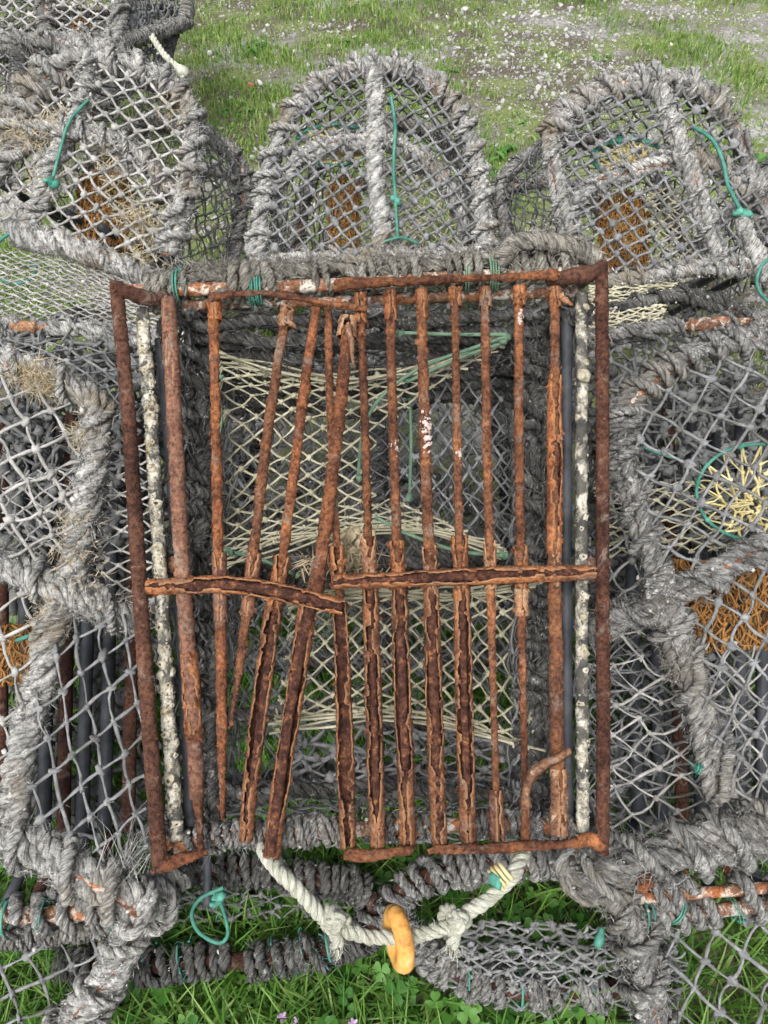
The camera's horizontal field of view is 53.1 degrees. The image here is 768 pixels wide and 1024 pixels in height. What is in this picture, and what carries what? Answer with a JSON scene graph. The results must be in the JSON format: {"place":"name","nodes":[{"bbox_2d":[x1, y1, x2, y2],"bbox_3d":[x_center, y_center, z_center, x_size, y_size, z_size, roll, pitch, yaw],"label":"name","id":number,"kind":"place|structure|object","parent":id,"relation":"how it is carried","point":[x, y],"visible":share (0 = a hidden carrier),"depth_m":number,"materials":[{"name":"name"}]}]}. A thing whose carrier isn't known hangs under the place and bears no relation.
{"place":"outdoors","nodes":[
{"label":"outdoors","id":0,"kind":"place"},
{"bbox_2d":[0,0,767,1023],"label":"ground","id":1,"kind":"structure","parent":0,"point":[588,50],"depth_m":2.95,"materials":[{"name":"green plant"}]},
{"bbox_2d":[0,3,179,122],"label":"lobster pot","id":2,"kind":"object","parent":1,"relation":"on","point":[15,60],"visible":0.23,"depth_m":2.15,"materials":[{"name":"fabric"}]},
{"bbox_2d":[0,0,195,53],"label":"lobster pot","id":3,"kind":"object","parent":2,"relation":"on","point":[118,20],"visible":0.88,"depth_m":2.17,"materials":[{"name":"fabric"}]},
{"bbox_2d":[149,33,189,78],"bbox_3d":[-0.532,-1.124,1.899,0.125,0.080,0.032,30,56,22],"label":"rope","id":4,"kind":"object","parent":3,"relation":"attached to","point":[182,70],"visible":0.93,"depth_m":1.89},
{"bbox_2d":[0,31,289,409],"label":"lobster pot","id":5,"kind":"object","parent":1,"relation":"on","point":[77,65],"visible":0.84,"depth_m":1.40,"materials":[{"name":"fabric"}]},
{"bbox_2d":[1,7,672,312],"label":"clover bloom","id":6,"kind":"object","parent":1,"relation":"on","point":[260,82],"visible":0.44,"depth_m":3.06,"materials":[{"name":"white plant"}]},
{"bbox_2d":[243,48,500,310],"bbox_3d":[0.012,-0.676,1.687,0.557,0.638,0.688,0,50,0],"label":"lobster pot","id":7,"kind":"object","parent":1,"relation":"on","point":[370,140],"visible":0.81,"depth_m":1.44,"materials":[{"name":"fabric"}]},
{"bbox_2d":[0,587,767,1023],"bbox_3d":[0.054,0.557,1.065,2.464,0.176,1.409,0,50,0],"label":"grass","id":8,"kind":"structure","parent":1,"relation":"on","point":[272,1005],"depth_m":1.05,"materials":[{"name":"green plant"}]},
{"bbox_2d":[0,825,386,1023],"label":"lobster pot","id":9,"kind":"object","parent":8,"relation":"on","point":[107,967],"visible":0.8,"depth_m":0.98,"materials":[{"name":"fabric"}]},
{"bbox_2d":[0,302,191,940],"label":"lobster pot","id":10,"kind":"object","parent":9,"relation":"on","point":[83,607],"visible":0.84,"depth_m":0.90,"materials":[{"name":"fabric"}]},
{"bbox_2d":[277,1012,286,1022],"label":"wildflower","id":11,"kind":"object","parent":8,"relation":"on","point":[280,1016],"visible":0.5,"depth_m":0.98,"materials":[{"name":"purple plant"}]},
{"bbox_2d":[348,1018,357,1023],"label":"wildflower","id":12,"kind":"object","parent":8,"relation":"on","point":[353,1021],"visible":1,"depth_m":0.97,"materials":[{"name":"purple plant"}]},
{"bbox_2d":[204,305,542,677],"bbox_3d":[-0.011,-0.062,1.325,0.562,0.450,0.725,0,50,0],"label":"lobster pot","id":13,"kind":"object","parent":8,"relation":"on","point":[378,464],"visible":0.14,"depth_m":1.22,"materials":[{"name":"fabric"}]},
{"bbox_2d":[109,221,621,974],"bbox_3d":[-0.020,0.083,0.890,0.523,0.659,0.762,0,50,0],"label":"lobster pot","id":14,"kind":"object","parent":13,"relation":"on","point":[523,797],"visible":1,"depth_m":0.77,"materials":[{"name":"brown metal"}]},
{"bbox_2d":[0,651,754,1023],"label":"clover","id":15,"kind":"object","parent":8,"relation":"on","point":[580,917],"visible":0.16,"depth_m":1.05,"materials":[{"name":"green plant"}]},
{"bbox_2d":[376,819,767,1023],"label":"lobster pot","id":16,"kind":"object","parent":8,"relation":"on","point":[644,930],"visible":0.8,"depth_m":0.97,"materials":[{"name":"grey fabric"}]},
{"bbox_2d":[550,283,767,912],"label":"lobster pot","id":17,"kind":"object","parent":16,"relation":"on","point":[673,598],"visible":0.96,"depth_m":0.91,"materials":[{"name":"fabric"}]},
{"bbox_2d":[0,0,767,397],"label":"turf","id":18,"kind":"structure","parent":1,"relation":"on","point":[376,40],"depth_m":3.15,"materials":[{"name":"green plant"}]},
{"bbox_2d":[206,37,767,176],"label":"weeds","id":19,"kind":"object","parent":1,"relation":"on","point":[504,150],"visible":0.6,"depth_m":2.79,"materials":[{"name":"green plant"}]},
{"bbox_2d":[466,59,767,354],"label":"lobster pot","id":20,"kind":"object","parent":1,"relation":"on","point":[685,160],"visible":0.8,"depth_m":1.41,"materials":[{"name":"fabric"}]},
{"bbox_2d":[682,154,767,331],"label":"lobster pot","id":21,"kind":"object","parent":1,"relation":"on","point":[691,313],"visible":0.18,"depth_m":1.67,"materials":[{"name":"fabric"}]},
{"bbox_2d":[0,0,767,374],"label":"gravel","id":22,"kind":"structure","parent":0,"point":[754,296],"depth_m":3.14,"materials":[{"name":"grey gravel"}]}
]}

